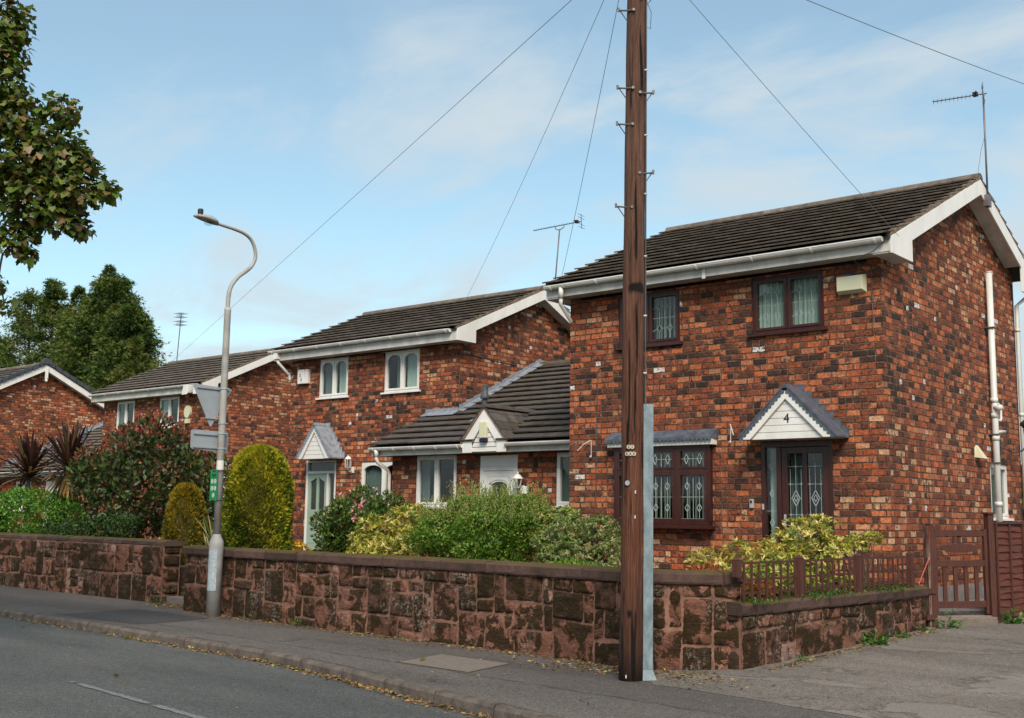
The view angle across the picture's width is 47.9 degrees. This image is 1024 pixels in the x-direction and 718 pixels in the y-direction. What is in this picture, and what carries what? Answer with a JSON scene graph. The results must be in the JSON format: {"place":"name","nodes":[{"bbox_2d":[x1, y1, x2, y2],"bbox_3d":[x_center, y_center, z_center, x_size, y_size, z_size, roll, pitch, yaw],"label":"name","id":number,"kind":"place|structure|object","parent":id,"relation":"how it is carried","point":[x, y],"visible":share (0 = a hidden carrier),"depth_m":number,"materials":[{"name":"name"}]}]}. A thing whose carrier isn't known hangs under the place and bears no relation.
{"place":"outdoors","nodes":[
{"label":"outdoors","id":0,"kind":"place"},
{"bbox_2d":[161,565,184,595],"bbox_3d":[-21.365,5.948,34.787,42.000,0.900,2.250,-6,-10,40],"label":"garden","id":1,"kind":"object","parent":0,"point":[182,576],"depth_m":21.05,"materials":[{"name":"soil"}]},
{"bbox_2d":[0,486,89,533],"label":"green shrub","id":2,"kind":"object","parent":1,"relation":"on","point":[51,504],"visible":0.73,"depth_m":26.24,"materials":[{"name":"green plant"}]},
{"bbox_2d":[16,418,103,518],"bbox_3d":[-10.284,2.941,26.767,2.369,3.178,2.150,-6,-10,40],"label":"cordyline","id":3,"kind":"object","parent":1,"relation":"on","point":[69,442],"visible":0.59,"depth_m":26.57,"materials":[{"name":"brown plant"}]},
{"bbox_2d":[34,509,143,537],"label":"green shrub","id":4,"kind":"object","parent":1,"relation":"on","point":[75,525],"visible":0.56,"depth_m":23.94,"materials":[{"name":"green plant"}]},
{"bbox_2d":[160,482,208,564],"bbox_3d":[-6.412,3.484,22.560,0.960,2.163,0.939,-6,-10,40],"label":"golden conifer","id":5,"kind":"object","parent":1,"relation":"on","point":[184,508],"visible":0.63,"depth_m":22.38,"materials":[{"name":"yellow plant"}]},
{"bbox_2d":[181,514,213,548],"bbox_3d":[-5.745,3.316,21.605,1.550,0.854,1.512,2,-8,-12],"label":"phormium","id":6,"kind":"object","parent":1,"relation":"on","point":[206,540],"visible":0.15,"depth_m":21.55,"materials":[{"name":"green plant"}]},
{"bbox_2d":[167,596,183,606],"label":"garden path","id":7,"kind":"structure","parent":0,"point":[175,600],"depth_m":20.11,"materials":[{"name":"concrete"}]},
{"bbox_2d":[205,462,226,537],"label":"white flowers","id":8,"kind":"object","parent":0,"point":[223,487],"visible":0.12,"depth_m":22.80,"materials":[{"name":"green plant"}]},
{"bbox_2d":[0,616,486,717],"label":"road","id":9,"kind":"structure","parent":0,"point":[38,671],"depth_m":11.30,"materials":[{"name":"grey asphalt"}]},
{"bbox_2d":[68,681,205,717],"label":"road marking","id":10,"kind":"object","parent":9,"relation":"on","point":[146,702],"visible":1,"depth_m":10.24,"materials":[{"name":"paint"}]},
{"bbox_2d":[22,625,446,705],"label":"fallen leaves","id":11,"kind":"object","parent":9,"relation":"on","point":[421,659],"visible":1,"depth_m":12.79,"materials":[{"name":"brown plant"}]},
{"bbox_2d":[0,608,560,717],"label":"kerb","id":12,"kind":"structure","parent":9,"relation":"on","point":[468,703],"depth_m":12.51,"materials":[{"name":"concrete"}]},
{"bbox_2d":[7,602,959,717],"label":"leaf litter","id":13,"kind":"object","parent":9,"relation":"on","point":[368,687],"visible":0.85,"depth_m":12.73,"materials":[{"name":"brown plant"}]},
{"bbox_2d":[0,586,860,717],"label":"pavement","id":14,"kind":"structure","parent":0,"point":[593,682],"depth_m":13.63,"materials":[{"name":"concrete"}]},
{"bbox_2d":[0,532,182,602],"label":"stone wall","id":15,"kind":"structure","parent":14,"relation":"on","point":[138,569],"depth_m":22.15,"materials":[{"name":"stone"}]},
{"bbox_2d":[56,609,205,623],"bbox_3d":[-5.801,3.978,17.814,2.400,0.001,1.500,-6,-10,40],"label":"pavement patch","id":16,"kind":"object","parent":14,"relation":"on","point":[136,616],"visible":1,"depth_m":17.78,"materials":[{"name":"grey asphalt"}]},
{"bbox_2d":[182,208,256,616],"bbox_3d":[-4.750,0.852,18.435,0.382,6.440,1.244,-6,-10,40],"label":"street lamp","id":17,"kind":"object","parent":14,"relation":"on","point":[214,579],"visible":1,"depth_m":18.30,"materials":[{"name":"metal"}]},
{"bbox_2d":[190,429,227,452],"bbox_3d":[-4.805,1.308,18.319,0.028,0.338,0.700,-6,-10,40],"label":"sign plate","id":18,"kind":"object","parent":17,"relation":"attached to","point":[207,440],"visible":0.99,"depth_m":18.27,"materials":[{"name":"grey metal"}]},
{"bbox_2d":[207,550,216,590],"bbox_3d":[-4.689,3.303,18.011,0.141,0.630,0.029,-1,-8,12],"label":"access door","id":19,"kind":"structure","parent":17,"relation":"in","point":[212,566],"depth_m":18.00,"materials":[{"name":"metal"}]},
{"bbox_2d":[193,384,231,425],"bbox_3d":[-4.792,0.750,18.403,0.028,0.656,0.733,-6,-10,40],"label":"triangular sign","id":20,"kind":"object","parent":17,"relation":"attached to","point":[208,397],"visible":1,"depth_m":18.37,"materials":[{"name":"grey metal"}]},
{"bbox_2d":[209,469,227,500],"bbox_3d":[-4.627,2.003,18.258,0.401,0.495,0.149,-6,-10,40],"label":"green notice","id":21,"kind":"object","parent":17,"relation":"attached to","point":[213,485],"visible":1,"depth_m":18.25,"materials":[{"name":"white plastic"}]},
{"bbox_2d":[290,616,305,625],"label":"weed","id":22,"kind":"object","parent":14,"relation":"on","point":[297,621],"visible":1,"depth_m":16.66,"materials":[{"name":"green plant"}]},
{"bbox_2d":[125,624,742,717],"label":"pavement strip","id":23,"kind":"object","parent":14,"relation":"on","point":[562,703],"visible":1,"depth_m":10.76,"materials":[{"name":"grey concrete"}]},
{"bbox_2d":[153,623,745,717],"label":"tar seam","id":24,"kind":"object","parent":14,"relation":"on","point":[475,675],"visible":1,"depth_m":11.57,"materials":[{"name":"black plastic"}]},
{"bbox_2d":[397,654,511,672],"bbox_3d":[-0.641,3.372,12.688,1.330,0.056,0.980,-6,-10,40],"label":"access cover","id":25,"kind":"object","parent":14,"relation":"on","point":[454,663],"visible":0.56,"depth_m":12.63,"materials":[{"name":"concrete"}]},
{"bbox_2d":[182,545,746,669],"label":"stone wall","id":26,"kind":"structure","parent":14,"relation":"on","point":[564,611],"depth_m":14.33,"materials":[{"name":"stone"}]},
{"bbox_2d":[615,0,655,681],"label":"utility pole","id":27,"kind":"object","parent":14,"relation":"on","point":[636,634],"visible":1,"depth_m":11.81,"materials":[{"name":"wood"}]},
{"bbox_2d":[178,0,570,355],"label":"overhead wire","id":28,"kind":"object","parent":27,"relation":"attached to","point":[411,144],"visible":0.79,"depth_m":18.63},
{"bbox_2d":[471,0,603,288],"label":"overhead wire","id":29,"kind":"object","parent":27,"relation":"attached to","point":[544,133],"visible":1,"depth_m":17.70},
{"bbox_2d":[561,0,618,278],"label":"overhead wire","id":30,"kind":"object","parent":27,"relation":"attached to","point":[592,130],"visible":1,"depth_m":15.65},
{"bbox_2d":[690,0,898,235],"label":"overhead wire","id":31,"kind":"object","parent":27,"relation":"attached to","point":[789,113],"visible":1,"depth_m":14.48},
{"bbox_2d":[807,0,1023,83],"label":"overhead wire","id":32,"kind":"object","parent":27,"relation":"attached to","point":[914,42],"visible":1,"depth_m":15.54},
{"bbox_2d":[0,0,1023,464],"label":"sky","id":33,"kind":"structure","parent":0,"point":[266,118],"materials":[{"name":"blue"}]},
{"bbox_2d":[684,563,778,597],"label":"plant","id":34,"kind":"object","parent":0,"point":[716,566],"visible":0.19,"depth_m":12.88,"materials":[{"name":"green plant"}]},
{"bbox_2d":[650,617,1023,717],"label":"driveway","id":35,"kind":"structure","parent":0,"point":[976,671],"depth_m":11.54,"materials":[{"name":"concrete"}]},
{"bbox_2d":[795,653,809,662],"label":"weed","id":36,"kind":"object","parent":35,"relation":"on","point":[801,658],"visible":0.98,"depth_m":12.74,"materials":[{"name":"green plant"}]},
{"bbox_2d":[726,585,928,669],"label":"stone wall","id":37,"kind":"structure","parent":35,"relation":"on","point":[783,629],"depth_m":13.34,"materials":[{"name":"stone"}]},
{"bbox_2d":[732,551,914,601],"bbox_3d":[3.899,2.613,13.932,0.088,0.522,4.688,-6,-10,41],"label":"picket fence","id":38,"kind":"object","parent":37,"relation":"on","point":[800,588],"visible":0.94,"depth_m":13.67,"materials":[{"name":"red wood"}]},
{"bbox_2d":[742,582,915,604],"bbox_3d":[3.985,2.878,14.182,0.469,0.138,4.735,-6,-10,40],"label":"ground cover","id":39,"kind":"object","parent":37,"relation":"on","point":[813,593],"visible":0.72,"depth_m":13.77,"materials":[{"name":"green plant"}]},
{"bbox_2d":[860,628,890,645],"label":"weed","id":40,"kind":"object","parent":35,"relation":"on","point":[880,639],"visible":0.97,"depth_m":14.17,"materials":[{"name":"green plant"}]},
{"bbox_2d":[894,628,910,638],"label":"weed","id":41,"kind":"object","parent":35,"relation":"on","point":[903,632],"visible":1,"depth_m":14.83,"materials":[{"name":"green plant"}]},
{"bbox_2d":[915,624,928,630],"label":"weed","id":42,"kind":"object","parent":35,"relation":"on","point":[925,629],"visible":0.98,"depth_m":15.56,"materials":[{"name":"green plant"}]},
{"bbox_2d":[918,524,937,626],"bbox_3d":[5.730,3.088,16.039,0.483,1.565,0.152,7,-10,-39],"label":"gate post","id":43,"kind":"object","parent":35,"relation":"on","point":[929,568],"visible":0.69,"depth_m":16.13,"materials":[{"name":"brown wood"}]},
{"bbox_2d":[933,529,989,614],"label":"garden gate","id":44,"kind":"structure","parent":43,"relation":"attached to","point":[958,547],"depth_m":16.37,"materials":[{"name":"red wood"}]},
{"bbox_2d":[929,609,962,628],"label":"weed","id":45,"kind":"object","parent":35,"relation":"on","point":[951,623],"visible":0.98,"depth_m":15.94,"materials":[{"name":"green plant"}]},
{"bbox_2d":[925,615,997,627],"bbox_3d":[6.276,3.783,16.451,1.049,0.255,0.690,4,-8,-20],"label":"garden step","id":46,"kind":"object","parent":35,"relation":"on","point":[974,620],"visible":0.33,"depth_m":16.18,"materials":[{"name":"concrete"}]},
{"bbox_2d":[981,512,997,617],"bbox_3d":[6.882,3.044,16.558,0.140,1.665,0.140,4,-8,-20],"label":"gate post","id":47,"kind":"object","parent":35,"relation":"on","point":[988,519],"visible":0.6,"depth_m":16.53,"materials":[{"name":"red wood"}]},
{"bbox_2d":[994,521,1023,622],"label":"lap fence","id":48,"kind":"object","parent":35,"relation":"on","point":[1009,547],"visible":0.96,"depth_m":17.00,"materials":[{"name":"red wood"}]},
{"bbox_2d":[998,607,1023,623],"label":"weed","id":49,"kind":"object","parent":35,"relation":"on","point":[1008,618],"visible":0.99,"depth_m":16.48,"materials":[{"name":"green plant"}]},
{"bbox_2d":[939,598,986,614],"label":"side path","id":50,"kind":"structure","parent":0,"point":[969,611],"depth_m":16.55,"materials":[{"name":"grey concrete"}]},
{"label":"ground","id":51,"kind":"structure","parent":0,"visible":0},
{"bbox_2d":[0,335,22,368],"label":"conifer tree","id":52,"kind":"object","parent":51,"relation":"on","point":[13,359],"visible":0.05,"depth_m":109.99,"materials":[{"name":"green plant"}]},
{"bbox_2d":[0,286,54,368],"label":"conifer tree","id":53,"kind":"object","parent":51,"relation":"on","point":[23,320],"visible":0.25,"depth_m":105.93,"materials":[{"name":"green plant"}]},
{"bbox_2d":[16,278,72,364],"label":"conifer tree","id":54,"kind":"object","parent":51,"relation":"on","point":[49,305],"visible":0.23,"depth_m":102.54,"materials":[{"name":"green plant"}]},
{"bbox_2d":[0,421,102,534],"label":"link bungalow","id":55,"kind":"object","parent":51,"relation":"on","point":[95,434],"visible":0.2,"depth_m":44.19,"materials":[{"name":"red brick"}]},
{"bbox_2d":[13,481,30,511],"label":"window","id":56,"kind":"structure","parent":55,"relation":"in","point":[18,482],"depth_m":43.89,"materials":[{"name":"white plastic"}]},
{"bbox_2d":[43,481,57,525],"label":"door","id":57,"kind":"structure","parent":55,"relation":"in","point":[48,483],"depth_m":42.71,"materials":[{"name":"white plastic"}]},
{"bbox_2d":[36,332,66,368],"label":"conifer tree","id":58,"kind":"object","parent":51,"relation":"on","point":[48,348],"depth_m":98.32,"materials":[{"name":"green plant"}]},
{"bbox_2d":[0,0,123,318],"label":"sycamore tree","id":59,"kind":"object","parent":51,"relation":"on","point":[49,172],"visible":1,"depth_m":13.48,"materials":[{"name":"green plant"}]},
{"bbox_2d":[31,264,172,389],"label":"conifer tree","id":60,"kind":"object","parent":51,"relation":"on","point":[111,289],"visible":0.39,"depth_m":92.17,"materials":[{"name":"green plant"}]},
{"bbox_2d":[69,303,170,389],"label":"conifer tree","id":61,"kind":"object","parent":51,"relation":"on","point":[130,328],"visible":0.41,"depth_m":88.00,"materials":[{"name":"green plant"}]},
{"bbox_2d":[95,357,152,390],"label":"conifer tree","id":62,"kind":"object","parent":51,"relation":"on","point":[125,370],"visible":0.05,"depth_m":82.96,"materials":[{"name":"green plant"}]},
{"bbox_2d":[88,348,291,538],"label":"brick house","id":63,"kind":"structure","parent":51,"relation":"on","point":[258,401],"depth_m":39.75,"materials":[{"name":"brick"}]},
{"bbox_2d":[115,400,134,431],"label":"window","id":64,"kind":"structure","parent":63,"relation":"in","point":[123,407],"depth_m":41.18,"materials":[{"name":"white plastic"}]},
{"bbox_2d":[160,396,179,427],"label":"window","id":65,"kind":"structure","parent":63,"relation":"in","point":[167,406],"depth_m":39.35,"materials":[{"name":"white plastic"}]},
{"bbox_2d":[174,313,187,360],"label":"television aerial","id":66,"kind":"object","parent":63,"relation":"attached to","point":[180,324],"visible":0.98,"depth_m":45.52,"materials":[{"name":"metal"}]},
{"bbox_2d":[1021,465,1023,517],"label":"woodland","id":67,"kind":"object","parent":51,"relation":"on","point":[1022,492],"visible":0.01,"depth_m":100.57,"materials":[{"name":"green plant"}]},
{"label":"garden","id":68,"kind":"structure","parent":0,"visible":0},
{"bbox_2d":[0,429,63,525],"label":"cordyline","id":69,"kind":"object","parent":68,"relation":"on","point":[27,464],"visible":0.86,"depth_m":29.77,"materials":[{"name":"brown plant"}]},
{"bbox_2d":[63,407,231,542],"bbox_3d":[-7.955,2.760,25.648,4.123,3.312,3.928,2,-8,-11],"label":"photinia bush","id":70,"kind":"object","parent":68,"relation":"on","point":[113,463],"visible":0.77,"depth_m":24.81,"materials":[{"name":"green plant"}]},
{"bbox_2d":[221,443,295,549],"bbox_3d":[-4.611,2.811,20.944,1.416,2.564,1.409,-6,-10,40],"label":"golden conifer","id":71,"kind":"object","parent":68,"relation":"on","point":[257,505],"visible":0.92,"depth_m":20.57,"materials":[{"name":"yellow plant"}]},
{"bbox_2d":[290,539,311,550],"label":"yellow flowers","id":72,"kind":"object","parent":68,"relation":"on","point":[296,546],"visible":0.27,"depth_m":21.25,"materials":[{"name":"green plant"}]},
{"bbox_2d":[308,483,416,554],"bbox_3d":[-2.758,3.045,20.993,2.228,1.586,1.445,-6,-10,40],"label":"flowering shrub","id":73,"kind":"object","parent":68,"relation":"on","point":[347,511],"visible":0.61,"depth_m":20.83,"materials":[{"name":"green plant"}]},
{"bbox_2d":[344,502,430,556],"bbox_3d":[-2.049,2.938,18.815,1.814,1.225,1.315,-2,-8,17],"label":"yellow shrub","id":74,"kind":"object","parent":68,"relation":"on","point":[375,536],"visible":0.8,"depth_m":18.78,"materials":[{"name":"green plant"}]},
{"bbox_2d":[268,285,569,551],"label":"brick house","id":75,"kind":"structure","parent":68,"relation":"on","point":[361,383],"depth_m":27.71,"materials":[{"name":"brick"}]},
{"bbox_2d":[306,474,331,549],"bbox_3d":[-4.755,3.759,28.344,0.706,1.858,0.197,-6,-10,40],"label":"door","id":76,"kind":"structure","parent":75,"relation":"in","point":[309,540],"depth_m":28.36,"materials":[{"name":"green paint"}]},
{"bbox_2d":[315,357,348,399],"bbox_3d":[-4.375,0.485,28.459,1.190,1.015,0.207,-6,-10,40],"label":"window","id":77,"kind":"structure","parent":75,"relation":"in","point":[332,364],"depth_m":28.46,"materials":[{"name":"white plastic"}]},
{"bbox_2d":[361,461,391,504],"bbox_3d":[-2.966,3.014,26.937,1.520,1.240,0.138,-6,-10,40],"label":"window","id":78,"kind":"structure","parent":75,"relation":"in","point":[376,475],"depth_m":27.25,"materials":[{"name":"white plastic"}]},
{"bbox_2d":[380,348,420,394],"bbox_3d":[-2.549,0.302,26.943,1.290,1.015,0.207,-6,-10,40],"label":"window","id":79,"kind":"structure","parent":75,"relation":"in","point":[413,355],"depth_m":26.92,"materials":[{"name":"white plastic"}]},
{"bbox_2d":[533,214,583,276],"bbox_3d":[1.116,-2.454,28.398,1.368,2.125,0.340,-4,-9,31],"label":"television aerial","id":80,"kind":"object","parent":75,"relation":"on","point":[576,221],"visible":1,"depth_m":28.41,"materials":[{"name":"metal"}]},
{"bbox_2d":[368,359,569,561],"bbox_3d":[2.162,2.377,26.393,5.940,5.133,9.359,-6,-10,40],"label":"link bungalow","id":81,"kind":"object","parent":68,"relation":"on","point":[516,426],"visible":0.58,"depth_m":23.61,"materials":[{"name":"brick"}]},
{"bbox_2d":[416,455,456,508],"bbox_3d":[-1.562,2.569,24.058,1.290,1.105,0.207,-6,-10,40],"label":"window","id":82,"kind":"structure","parent":81,"relation":"in","point":[423,462],"depth_m":24.30,"materials":[{"name":"white plastic"}]},
{"bbox_2d":[484,470,513,523],"bbox_3d":[-0.251,3.167,22.856,0.800,1.900,0.072,-6,-10,40],"label":"door","id":83,"kind":"structure","parent":81,"relation":"in","point":[493,477],"depth_m":22.95,"materials":[{"name":"white plastic"}]},
{"bbox_2d":[556,452,569,508],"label":"window","id":84,"kind":"structure","parent":81,"relation":"in","point":[562,495],"depth_m":22.00,"materials":[{"name":"white plastic"}]},
{"bbox_2d":[402,474,556,562],"bbox_3d":[-0.407,2.589,17.533,2.797,1.694,1.698,-6,-10,40],"label":"green bush","id":85,"kind":"object","parent":68,"relation":"on","point":[479,533],"visible":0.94,"depth_m":17.12,"materials":[{"name":"green plant"}]},
{"bbox_2d":[519,502,583,561],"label":"variegated shrub","id":86,"kind":"object","parent":68,"relation":"on","point":[568,510],"visible":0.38,"depth_m":16.64,"materials":[{"name":"green plant"}]},
{"bbox_2d":[549,556,600,565],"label":"green shrub","id":87,"kind":"object","parent":68,"relation":"on","point":[565,560],"visible":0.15,"depth_m":14.96,"materials":[{"name":"green plant"}]},
{"bbox_2d":[530,513,620,566],"bbox_3d":[0.913,2.648,15.836,1.719,1.067,0.907,-6,-10,40],"label":"variegated shrub","id":88,"kind":"object","parent":68,"relation":"on","point":[587,528],"visible":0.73,"depth_m":15.70,"materials":[{"name":"green plant"}]},
{"bbox_2d":[683,537,793,575],"bbox_3d":[2.927,2.676,14.843,1.491,0.795,0.920,-2,-8,18],"label":"yellow shrub","id":89,"kind":"object","parent":68,"relation":"on","point":[757,553],"visible":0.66,"depth_m":14.88,"materials":[{"name":"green plant"}]},
{"bbox_2d":[698,557,853,596],"bbox_3d":[3.154,2.704,14.190,1.210,0.572,3.564,-6,-10,40],"label":"fence planting","id":90,"kind":"object","parent":68,"relation":"on","point":[777,574],"visible":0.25,"depth_m":13.75,"materials":[{"name":"green plant"}]},
{"bbox_2d":[542,173,1023,600],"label":"brick house","id":91,"kind":"structure","parent":68,"relation":"on","point":[849,362],"depth_m":18.62,"materials":[{"name":"brick"}]},
{"bbox_2d":[614,289,682,350],"bbox_3d":[2.385,-0.653,19.717,1.370,0.955,0.289,-6,-10,40],"label":"window","id":92,"kind":"structure","parent":91,"relation":"in","point":[651,342],"depth_m":19.62,"materials":[{"name":"brown wood"}]},
{"bbox_2d":[604,428,718,529],"bbox_3d":[2.465,1.989,19.039,2.090,1.610,0.297,-6,-10,40],"label":"bow window","id":93,"kind":"structure","parent":91,"relation":"in","point":[677,442],"depth_m":18.80,"materials":[{"name":"brown wood"}]},
{"bbox_2d":[747,270,827,337],"bbox_3d":[4.330,-0.855,18.049,1.350,0.955,0.207,-6,-10,40],"label":"window","id":94,"kind":"structure","parent":91,"relation":"in","point":[788,303],"depth_m":18.05,"materials":[{"name":"brown wood"}]},
{"bbox_2d":[781,446,830,582],"bbox_3d":[4.490,2.381,17.482,0.770,2.085,0.242,-6,-10,40],"label":"door","id":95,"kind":"structure","parent":91,"relation":"in","point":[799,466],"depth_m":17.62,"materials":[{"name":"brown wood"}]},
{"bbox_2d":[932,82,995,207],"bbox_3d":[8.016,-3.767,20.421,0.993,2.240,0.341,-2,-8,17],"label":"television aerial","id":96,"kind":"object","parent":91,"relation":"attached to","point":[987,201],"visible":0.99,"depth_m":20.31,"materials":[{"name":"metal"}]},
{"bbox_2d":[990,463,1013,520],"bbox_3d":[8.652,2.378,20.532,0.207,1.005,1.120,-6,-10,40],"label":"window","id":97,"kind":"structure","parent":91,"relation":"in","point":[1003,467],"depth_m":20.75,"materials":[{"name":"white plastic"}]},
{"bbox_2d":[765,513,853,586],"bbox_3d":[3.842,2.565,15.092,1.232,1.105,0.927,-6,-10,40],"label":"yellow shrub","id":98,"kind":"object","parent":68,"relation":"on","point":[811,548],"visible":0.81,"depth_m":15.02,"materials":[{"name":"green plant"}]},
{"bbox_2d":[828,530,885,588],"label":"yellow shrub","id":99,"kind":"object","parent":68,"relation":"on","point":[863,543],"visible":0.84,"depth_m":15.14,"materials":[{"name":"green plant"}]},
{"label":"lawn","id":100,"kind":"structure","parent":0,"visible":0},
{"bbox_2d":[0,359,103,535],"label":"brick house","id":101,"kind":"structure","parent":100,"relation":"on","point":[48,394],"depth_m":46.47,"materials":[{"name":"brick"}]}
]}

